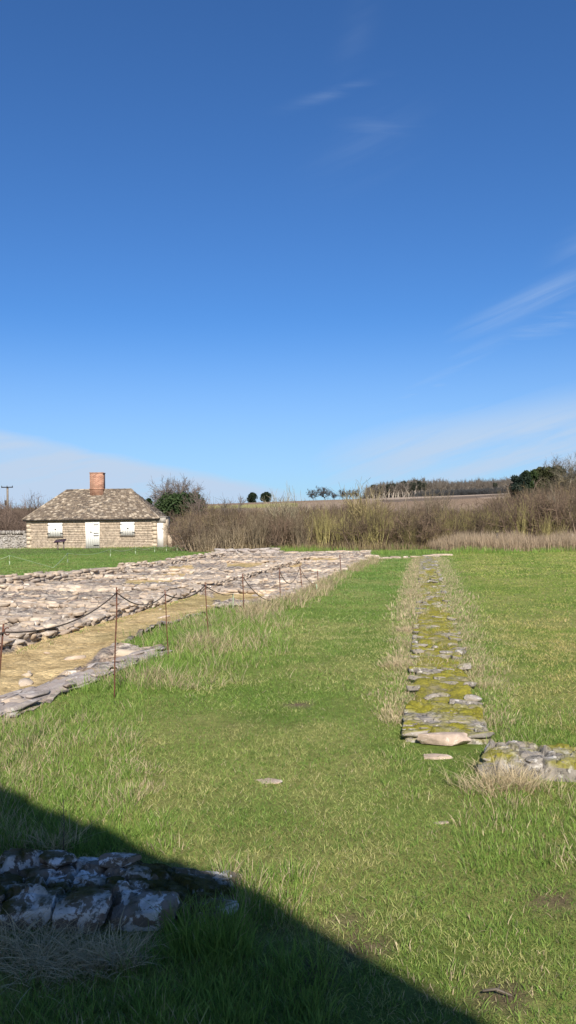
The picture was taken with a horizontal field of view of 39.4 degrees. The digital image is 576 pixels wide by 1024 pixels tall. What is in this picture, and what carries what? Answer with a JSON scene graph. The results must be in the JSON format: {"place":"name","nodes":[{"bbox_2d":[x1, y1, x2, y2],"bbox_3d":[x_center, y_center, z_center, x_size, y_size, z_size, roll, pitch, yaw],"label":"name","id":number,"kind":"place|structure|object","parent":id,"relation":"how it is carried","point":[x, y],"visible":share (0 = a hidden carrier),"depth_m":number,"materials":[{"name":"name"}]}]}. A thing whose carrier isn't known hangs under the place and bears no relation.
{"place":"outdoors","nodes":[
{"label":"outdoors","id":0,"kind":"place"},
{"bbox_2d":[0,493,575,1023],"bbox_3d":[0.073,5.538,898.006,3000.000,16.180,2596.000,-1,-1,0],"label":"ground","id":1,"kind":"structure","parent":0,"point":[564,903],"depth_m":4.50,"materials":[{"name":"green plant"}]},
{"bbox_2d":[0,624,9,671],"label":"fence post","id":2,"kind":"object","parent":1,"relation":"on","point":[3,629],"visible":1,"depth_m":4.90,"materials":[{"name":"metal"}]},
{"bbox_2d":[5,592,116,632],"bbox_3d":[-1.650,0.781,6.139,0.011,0.122,2.470,-1,-1,4],"label":"rope","id":3,"kind":"object","parent":2,"relation":"hanging from","point":[61,624],"visible":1,"depth_m":5.86,"materials":[{"name":"black fabric"}]},
{"bbox_2d":[1,486,12,506],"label":"utility pole","id":4,"kind":"object","parent":1,"relation":"on","point":[7,493],"visible":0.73,"depth_m":99.97,"materials":[{"name":"metal"}]},
{"bbox_2d":[0,530,26,548],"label":"dry stone wall","id":5,"kind":"structure","parent":1,"relation":"on","point":[10,539],"depth_m":57.04,"materials":[{"name":"grey stone"}]},
{"bbox_2d":[0,614,51,623],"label":"ruined wall","id":6,"kind":"structure","parent":1,"relation":"on","point":[14,619],"depth_m":13.13,"materials":[{"name":"stone"}]},
{"bbox_2d":[0,599,109,609],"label":"ruined wall","id":7,"kind":"structure","parent":1,"relation":"on","point":[54,605],"depth_m":15.66,"materials":[{"name":"stone"}]},
{"bbox_2d":[54,539,66,549],"bbox_3d":[-14.870,2.171,52.483,0.720,0.840,0.510,-1,-1,0],"label":"information lectern","id":8,"kind":"object","parent":1,"relation":"on","point":[60,540],"visible":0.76,"depth_m":52.44,"materials":[{"name":"black metal"}]},
{"bbox_2d":[59,800,64,849],"bbox_3d":[-1.099,1.520,3.901,0.028,0.294,0.005,-1,-1,0],"label":"dead stalk","id":9,"kind":"object","parent":1,"relation":"on","point":[64,822],"visible":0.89,"depth_m":3.90,"materials":[{"name":"brown plant"}]},
{"bbox_2d":[0,566,126,583],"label":"ruined wall","id":10,"kind":"structure","parent":1,"relation":"on","point":[46,576],"depth_m":23.31,"materials":[{"name":"stone"}]},
{"bbox_2d":[0,546,152,548],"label":"rough grass","id":11,"kind":"structure","parent":1,"relation":"on","point":[66,547],"depth_m":55.84,"materials":[{"name":"green plant"}]},
{"bbox_2d":[0,582,169,592],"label":"ruined wall","id":12,"kind":"structure","parent":1,"relation":"on","point":[46,586],"depth_m":19.72,"materials":[{"name":"stone"}]},
{"bbox_2d":[0,647,171,716],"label":"ruined wall","id":13,"kind":"structure","parent":1,"relation":"on","point":[32,695],"depth_m":7.81,"materials":[{"name":"grey stone"}]},
{"bbox_2d":[22,472,169,548],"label":"stone house","id":14,"kind":"structure","parent":1,"relation":"on","point":[97,514],"depth_m":55.99,"materials":[{"name":"stone"}]},
{"bbox_2d":[85,522,99,547],"bbox_3d":[-13.605,1.611,55.966,0.966,1.820,0.060,-1,-1,0],"label":"door","id":15,"kind":"structure","parent":14,"relation":"in","point":[92,528],"depth_m":55.96,"materials":[{"name":"white paint"}]},
{"bbox_2d":[0,493,224,543],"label":"distant thicket","id":16,"kind":"object","parent":1,"relation":"on","point":[11,519],"visible":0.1,"depth_m":73.23,"materials":[{"name":"brown plant"}]},
{"bbox_2d":[114,587,119,697],"bbox_3d":[-1.567,1.251,7.364,0.077,1.123,0.019,-1,-1,0],"label":"fence post","id":17,"kind":"object","parent":1,"relation":"on","point":[115,641],"visible":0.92,"depth_m":7.36,"materials":[{"name":"metal"}]},
{"bbox_2d":[117,592,164,604],"bbox_3d":[-1.504,0.871,8.381,0.011,0.247,2.029,-1,-1,4],"label":"rope","id":18,"kind":"object","parent":17,"relation":"hanging from","point":[140,604],"visible":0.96,"depth_m":8.16,"materials":[{"name":"black fabric"}]},
{"bbox_2d":[0,848,242,933],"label":"ruined wall","id":19,"kind":"structure","parent":1,"relation":"on","point":[60,883],"depth_m":3.33,"materials":[{"name":"stone"}]},
{"bbox_2d":[73,574,215,580],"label":"ruined wall","id":20,"kind":"structure","parent":1,"relation":"on","point":[147,577],"depth_m":23.54,"materials":[{"name":"stone"}]},
{"bbox_2d":[0,555,310,650],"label":"ruined wall","id":21,"kind":"structure","parent":1,"relation":"on","point":[106,612],"depth_m":14.39,"materials":[{"name":"stone"}]},
{"bbox_2d":[164,590,168,657],"bbox_3d":[-1.413,1.376,9.388,0.051,0.934,0.015,-1,-1,-6],"label":"fence post","id":22,"kind":"object","parent":1,"relation":"on","point":[166,623],"visible":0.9,"depth_m":9.38,"materials":[{"name":"metal"}]},
{"bbox_2d":[166,585,204,598],"bbox_3d":[-1.292,1.028,10.230,0.016,0.131,1.707,-1,-1,10],"label":"rope","id":23,"kind":"object","parent":22,"relation":"hanging from","point":[187,596],"visible":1,"depth_m":10.22,"materials":[{"name":"fabric"}]},
{"bbox_2d":[168,535,172,546],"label":"gate pier","id":24,"kind":"structure","parent":1,"relation":"on","point":[169,543],"depth_m":56.58,"materials":[{"name":"stone"}]},
{"bbox_2d":[117,553,224,568],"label":"ruined wall","id":25,"kind":"structure","parent":1,"relation":"on","point":[178,559],"depth_m":32.92,"materials":[{"name":"stone"}]},
{"bbox_2d":[145,472,207,509],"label":"bare tree","id":26,"kind":"object","parent":1,"relation":"on","point":[175,488],"visible":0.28,"depth_m":91.85,"materials":[{"name":"plant"}]},
{"bbox_2d":[154,491,206,524],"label":"evergreen tree","id":27,"kind":"object","parent":1,"relation":"on","point":[167,504],"visible":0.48,"depth_m":72.88,"materials":[{"name":"green plant"}]},
{"bbox_2d":[0,552,363,702],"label":"loose rubble","id":28,"kind":"object","parent":1,"relation":"on","point":[18,698],"visible":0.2,"depth_m":18.12,"materials":[{"name":"stone"}]},
{"bbox_2d":[0,551,370,721],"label":"gravel floor","id":29,"kind":"structure","parent":1,"relation":"on","point":[95,645],"depth_m":13.94,"materials":[{"name":"beige gravel"}]},
{"bbox_2d":[182,482,210,516],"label":"bare tree","id":30,"kind":"object","parent":1,"relation":"on","point":[198,502],"visible":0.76,"depth_m":70.36,"materials":[{"name":"plant"}]},
{"bbox_2d":[205,583,208,631],"bbox_3d":[-1.113,1.407,11.063,0.062,0.891,0.015,-1,-1,0],"label":"fence post","id":31,"kind":"object","parent":1,"relation":"on","point":[206,606],"visible":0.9,"depth_m":11.06,"materials":[{"name":"metal"}]},
{"bbox_2d":[216,493,248,513],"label":"bare tree","id":32,"kind":"object","parent":1,"relation":"on","point":[220,505],"visible":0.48,"depth_m":66.59,"materials":[{"name":"brown plant"}]},
{"bbox_2d":[125,567,352,573],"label":"ruined wall","id":33,"kind":"structure","parent":1,"relation":"on","point":[190,571],"depth_m":26.49,"materials":[{"name":"stone"}]},
{"bbox_2d":[242,574,243,607],"bbox_3d":[-0.789,1.500,14.281,0.046,0.802,0.023,-1,-1,0],"label":"fence post","id":34,"kind":"object","parent":1,"relation":"on","point":[243,590],"visible":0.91,"depth_m":14.28,"materials":[{"name":"metal"}]},
{"bbox_2d":[214,548,284,552],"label":"ruined wall","id":35,"kind":"structure","parent":1,"relation":"on","point":[259,550],"depth_m":43.08,"materials":[{"name":"grey stone"}]},
{"bbox_2d":[204,587,296,593],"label":"ruined wall","id":36,"kind":"structure","parent":1,"relation":"on","point":[231,590],"depth_m":18.63,"materials":[{"name":"stone"}]},
{"bbox_2d":[247,492,257,502],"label":"round tree","id":37,"kind":"object","parent":1,"relation":"on","point":[252,496],"visible":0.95,"depth_m":351.29,"materials":[{"name":"green plant"}]},
{"bbox_2d":[260,492,271,501],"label":"round tree","id":38,"kind":"object","parent":1,"relation":"on","point":[267,496],"visible":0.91,"depth_m":349.05,"materials":[{"name":"green plant"}]},
{"bbox_2d":[257,778,281,783],"bbox_3d":[-0.124,1.671,4.971,0.181,0.026,0.123,-1,-1,0],"label":"flat stone","id":39,"kind":"object","parent":1,"relation":"on","point":[276,780],"visible":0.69,"depth_m":4.96,"materials":[{"name":"beige stone"}]},
{"bbox_2d":[186,558,369,563],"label":"ruined wall","id":40,"kind":"structure","parent":1,"relation":"on","point":[251,561],"depth_m":32.27,"materials":[{"name":"stone"}]},
{"bbox_2d":[236,577,319,582],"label":"ruined wall","id":41,"kind":"structure","parent":1,"relation":"on","point":[273,579],"depth_m":21.63,"materials":[{"name":"stone"}]},
{"bbox_2d":[0,640,564,1018],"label":"dry grass","id":42,"kind":"structure","parent":1,"relation":"on","point":[99,960],"depth_m":3.01,"materials":[{"name":"beige plant"}]},
{"bbox_2d":[258,486,315,525],"bbox_3d":[-0.417,0.189,49.671,3.783,4.396,3.589,0,-1,-23],"label":"willow","id":43,"kind":"object","parent":1,"relation":"on","point":[284,505],"visible":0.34,"depth_m":49.78,"materials":[{"name":"brown plant"}]},
{"bbox_2d":[0,554,575,1023],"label":"tall grass","id":44,"kind":"structure","parent":1,"relation":"on","point":[218,938],"depth_m":4.37,"materials":[{"name":"green plant"}]},
{"bbox_2d":[226,555,379,557],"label":"ruined wall","id":45,"kind":"structure","parent":1,"relation":"on","point":[251,556],"depth_m":36.57,"materials":[{"name":"stone"}]},
{"bbox_2d":[306,489,316,498],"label":"bare tree","id":46,"kind":"object","parent":1,"relation":"on","point":[311,495],"visible":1,"depth_m":352.20,"materials":[{"name":"plant"}]},
{"bbox_2d":[261,558,366,600],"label":"ruined wall","id":47,"kind":"structure","parent":1,"relation":"on","point":[324,573],"depth_m":20.75,"materials":[{"name":"stone"}]},
{"bbox_2d":[314,486,330,498],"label":"bare tree","id":48,"kind":"object","parent":1,"relation":"on","point":[322,493],"visible":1,"depth_m":350.14,"materials":[{"name":"plant"}]},
{"bbox_2d":[284,550,371,552],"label":"ruined wall","id":49,"kind":"structure","parent":1,"relation":"on","point":[341,551],"depth_m":41.57,"materials":[{"name":"stone"}]},
{"bbox_2d":[336,489,346,498],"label":"bare tree","id":50,"kind":"object","parent":1,"relation":"on","point":[342,493],"visible":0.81,"depth_m":351.36,"materials":[{"name":"plant"}]},
{"bbox_2d":[331,477,399,523],"bbox_3d":[5.070,-0.058,52.977,4.399,4.828,4.537,-1,-1,23],"label":"willow","id":51,"kind":"object","parent":1,"relation":"on","point":[356,512],"visible":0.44,"depth_m":52.88,"materials":[{"name":"brown plant"}]},
{"bbox_2d":[156,475,575,550],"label":"scrub","id":52,"kind":"object","parent":1,"relation":"on","point":[424,525],"visible":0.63,"depth_m":48.21,"materials":[{"name":"brown plant"}]},
{"bbox_2d":[369,484,380,495],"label":"bare tree","id":53,"kind":"object","parent":1,"relation":"on","point":[376,488],"visible":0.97,"depth_m":354.73,"materials":[{"name":"plant"}]},
{"bbox_2d":[180,496,575,551],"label":"undergrowth","id":54,"kind":"object","parent":1,"relation":"on","point":[259,538],"visible":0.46,"depth_m":47.28,"materials":[{"name":"brown plant"}]},
{"bbox_2d":[378,485,387,494],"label":"bare tree","id":55,"kind":"object","parent":1,"relation":"on","point":[383,490],"visible":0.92,"depth_m":357.81,"materials":[{"name":"plant"}]},
{"bbox_2d":[385,484,391,497],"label":"pine tree","id":56,"kind":"object","parent":1,"relation":"on","point":[388,486],"visible":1,"depth_m":355.98,"materials":[{"name":"green plant"}]},
{"bbox_2d":[366,555,439,558],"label":"ruined wall","id":57,"kind":"structure","parent":1,"relation":"on","point":[390,557],"depth_m":34.88,"materials":[{"name":"stone"}]},
{"bbox_2d":[398,484,409,494],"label":"bare tree","id":58,"kind":"object","parent":1,"relation":"on","point":[402,493],"visible":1,"depth_m":355.72,"materials":[{"name":"plant"}]},
{"bbox_2d":[399,481,410,495],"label":"bare tree","id":59,"kind":"object","parent":1,"relation":"on","point":[404,485],"visible":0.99,"depth_m":355.26,"materials":[{"name":"brown plant"}]},
{"bbox_2d":[411,482,418,494],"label":"pine tree","id":60,"kind":"object","parent":1,"relation":"on","point":[413,486],"visible":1,"depth_m":354.25,"materials":[{"name":"green plant"}]},
{"bbox_2d":[416,481,421,489],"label":"pine tree","id":61,"kind":"object","parent":1,"relation":"on","point":[419,485],"visible":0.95,"depth_m":356.86,"materials":[{"name":"green plant"}]},
{"bbox_2d":[421,483,426,491],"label":"pine tree","id":62,"kind":"object","parent":1,"relation":"on","point":[424,486],"visible":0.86,"depth_m":354.64,"materials":[{"name":"green plant"}]},
{"bbox_2d":[392,484,464,518],"bbox_3d":[10.454,-0.248,61.109,4.989,5.324,6.317,-1,-1,30],"label":"willow","id":63,"kind":"object","parent":1,"relation":"on","point":[429,502],"visible":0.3,"depth_m":61.73,"materials":[{"name":"plant"}]},
{"bbox_2d":[426,481,435,491],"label":"bare tree","id":64,"kind":"object","parent":1,"relation":"on","point":[430,485],"visible":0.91,"depth_m":354.98,"materials":[{"name":"brown plant"}]},
{"bbox_2d":[359,479,507,498],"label":"distant brushwood","id":65,"kind":"object","parent":1,"relation":"on","point":[390,496],"visible":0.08,"depth_m":390.66,"materials":[{"name":"brown plant"}]},
{"bbox_2d":[424,753,452,759],"bbox_3d":[1.017,1.657,5.451,0.203,0.028,0.108,-1,-1,0],"label":"flat stone","id":66,"kind":"object","parent":1,"relation":"on","point":[432,756],"visible":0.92,"depth_m":5.42,"materials":[{"name":"beige stone"}]},
{"bbox_2d":[431,554,452,555],"bbox_3d":[7.020,1.968,36.687,1.018,0.118,0.280,-1,-1,0],"label":"flat stone","id":67,"kind":"object","parent":1,"relation":"on","point":[443,554],"visible":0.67,"depth_m":36.56,"materials":[{"name":"beige stone"}]},
{"bbox_2d":[417,732,470,745],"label":"stone slab","id":68,"kind":"structure","parent":1,"relation":"on","point":[448,738],"depth_m":5.71,"materials":[{"name":"beige stone"}]},
{"bbox_2d":[441,481,449,489],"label":"bare tree","id":69,"kind":"object","parent":1,"relation":"on","point":[447,485],"visible":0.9,"depth_m":356.10,"materials":[{"name":"brown plant"}]},
{"bbox_2d":[401,556,494,744],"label":"ruined wall","id":70,"kind":"structure","parent":1,"relation":"on","point":[445,708],"depth_m":7.64,"materials":[{"name":"stone"}]},
{"bbox_2d":[448,480,455,489],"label":"bare tree","id":71,"kind":"object","parent":1,"relation":"on","point":[452,485],"visible":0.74,"depth_m":354.62,"materials":[{"name":"brown plant"}]},
{"bbox_2d":[406,485,509,496],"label":"hedge","id":72,"kind":"object","parent":1,"relation":"on","point":[478,491],"visible":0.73,"depth_m":342.46,"materials":[{"name":"brown plant"}]},
{"bbox_2d":[463,482,472,489],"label":"bare tree","id":73,"kind":"object","parent":1,"relation":"on","point":[467,487],"visible":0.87,"depth_m":356.62,"materials":[{"name":"brown plant"}]},
{"bbox_2d":[482,984,511,995],"bbox_3d":[0.705,1.605,2.710,0.096,0.016,0.050,-1,-1,15],"label":"fallen stick","id":74,"kind":"object","parent":1,"relation":"on","point":[493,989],"visible":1,"depth_m":2.69,"materials":[{"name":"beige wood"}]},
{"bbox_2d":[499,480,511,487],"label":"bare tree","id":75,"kind":"object","parent":1,"relation":"on","point":[504,483],"visible":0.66,"depth_m":354.29,"materials":[{"name":"plant"}]},
{"bbox_2d":[483,491,534,509],"bbox_3d":[18.146,0.239,64.376,5.717,4.249,4.644,-1,-1,0],"label":"willow","id":76,"kind":"object","parent":1,"relation":"on","point":[503,499],"visible":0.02,"depth_m":64.26,"materials":[{"name":"brown plant"}]},
{"bbox_2d":[501,475,525,501],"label":"conifer","id":77,"kind":"object","parent":1,"relation":"on","point":[516,480],"visible":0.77,"depth_m":169.38,"materials":[{"name":"green plant"}]},
{"bbox_2d":[478,739,575,782],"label":"ruined wall","id":78,"kind":"structure","parent":1,"relation":"on","point":[561,757],"depth_m":5.03,"materials":[{"name":"stone"}]},
{"bbox_2d":[519,471,541,495],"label":"conifer","id":79,"kind":"object","parent":1,"relation":"on","point":[526,476],"visible":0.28,"depth_m":171.86,"materials":[{"name":"green plant"}]},
{"bbox_2d":[524,469,538,494],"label":"conifer","id":80,"kind":"object","parent":1,"relation":"on","point":[534,474],"visible":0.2,"depth_m":175.26,"materials":[{"name":"green plant"}]},
{"bbox_2d":[533,469,545,492],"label":"conifer","id":81,"kind":"object","parent":1,"relation":"on","point":[536,471],"visible":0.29,"depth_m":177.03,"materials":[{"name":"green plant"}]},
{"bbox_2d":[507,467,575,499],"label":"woodland undergrowth","id":82,"kind":"object","parent":1,"relation":"on","point":[549,486],"visible":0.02,"depth_m":167.38,"materials":[{"name":"plant"}]},
{"bbox_2d":[537,466,552,489],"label":"conifer","id":83,"kind":"object","parent":1,"relation":"on","point":[546,473],"visible":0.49,"depth_m":177.12,"materials":[{"name":"green plant"}]},
{"bbox_2d":[545,466,560,485],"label":"conifer","id":84,"kind":"object","parent":1,"relation":"on","point":[552,471],"visible":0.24,"depth_m":177.81,"materials":[{"name":"green plant"}]},
{"bbox_2d":[546,465,565,475],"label":"bare tree","id":85,"kind":"object","parent":1,"relation":"on","point":[555,468],"visible":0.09,"depth_m":181.08,"materials":[{"name":"brown plant"}]},
{"bbox_2d":[543,455,573,474],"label":"bare tree","id":86,"kind":"object","parent":1,"relation":"on","point":[560,462],"visible":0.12,"depth_m":185.18,"materials":[{"name":"plant"}]},
{"bbox_2d":[548,453,575,491],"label":"bare tree","id":87,"kind":"object","parent":1,"relation":"on","point":[565,476],"visible":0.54,"depth_m":167.34,"materials":[{"name":"plant"}]},
{"bbox_2d":[559,463,575,482],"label":"bare tree","id":88,"kind":"object","parent":1,"relation":"on","point":[571,466],"visible":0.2,"depth_m":175.37,"materials":[{"name":"grey plant"}]},
{"bbox_2d":[0,0,575,508],"label":"sky","id":89,"kind":"structure","parent":0,"point":[247,246],"materials":[{"name":"blue"}]},
{"bbox_2d":[173,527,575,551],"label":"dead grass","id":90,"kind":"structure","parent":0,"point":[508,541],"depth_m":42.28,"materials":[{"name":"beige plant"}]},
{"bbox_2d":[270,543,575,554],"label":"rough grass","id":91,"kind":"structure","parent":0,"point":[481,550],"depth_m":39.40,"materials":[{"name":"green plant"}]}
]}

